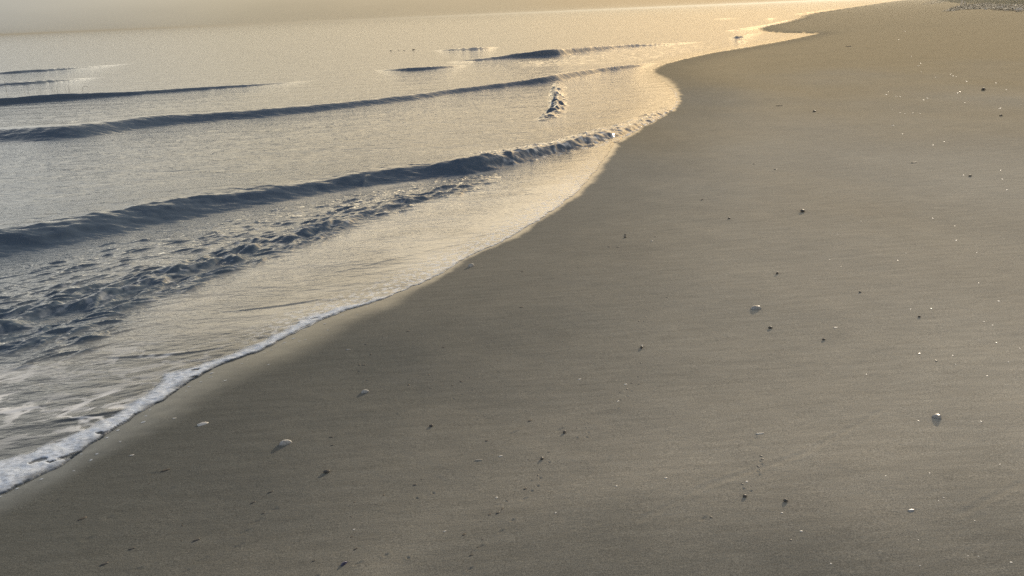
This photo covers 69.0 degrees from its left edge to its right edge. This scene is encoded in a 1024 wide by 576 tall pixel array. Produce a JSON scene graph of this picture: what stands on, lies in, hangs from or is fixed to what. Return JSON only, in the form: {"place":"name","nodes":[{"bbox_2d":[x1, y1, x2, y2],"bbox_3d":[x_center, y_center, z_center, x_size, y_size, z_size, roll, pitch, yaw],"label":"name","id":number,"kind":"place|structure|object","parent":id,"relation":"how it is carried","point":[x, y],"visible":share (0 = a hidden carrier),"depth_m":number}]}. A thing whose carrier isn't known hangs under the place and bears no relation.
{"place":"outdoors","nodes":[
{"label":"outdoors","id":0,"kind":"place"},
{"bbox_2d":[0,0,820,34],"label":"sky","id":1,"kind":"structure","parent":0,"point":[16,16]},
{"bbox_2d":[0,0,899,443],"bbox_3d":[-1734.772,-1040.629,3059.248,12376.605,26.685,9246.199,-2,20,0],"label":"sea water","id":2,"kind":"structure","parent":0,"point":[164,192],"depth_m":9.70},
{"bbox_2d":[0,0,1023,575],"bbox_3d":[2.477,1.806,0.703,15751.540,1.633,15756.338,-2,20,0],"label":"sand","id":3,"kind":"structure","parent":0,"point":[548,324],"depth_m":3.42},
{"bbox_2d":[0,298,378,490],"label":"sea foam","id":4,"kind":"object","parent":3,"relation":"on","point":[13,470],"visible":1,"depth_m":3.28},
{"bbox_2d":[197,422,208,425],"bbox_3d":[-1.356,0.597,3.268,0.047,0.006,0.024,-13,47,-26],"label":"shell fragment","id":5,"kind":"object","parent":3,"relation":"on","point":[201,423],"visible":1,"depth_m":3.27},
{"bbox_2d":[279,439,291,445],"bbox_3d":[-0.933,0.632,3.067,0.053,0.021,0.030,-10,21,-19],"label":"seashell","id":6,"kind":"object","parent":3,"relation":"on","point":[284,442],"visible":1,"depth_m":3.06},
{"bbox_2d":[750,305,761,309],"bbox_3d":[1.350,0.106,4.122,0.061,0.023,0.038,-4,20,-5],"label":"seashell","id":7,"kind":"object","parent":3,"relation":"on","point":[755,307],"visible":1,"depth_m":4.11},
{"bbox_2d":[931,414,941,418],"bbox_3d":[1.677,0.504,2.940,0.035,0.019,0.030,-2,20,0],"label":"seashell","id":8,"kind":"object","parent":3,"relation":"on","point":[936,416],"visible":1,"depth_m":2.93},
{"bbox_2d":[942,2,1023,10],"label":"seaweed wrack","id":9,"kind":"object","parent":3,"relation":"on","point":[990,6],"visible":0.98,"depth_m":71.86},
{"bbox_2d":[936,0,1023,4],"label":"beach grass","id":10,"kind":"structure","parent":0,"point":[993,1],"depth_m":110.51}
]}

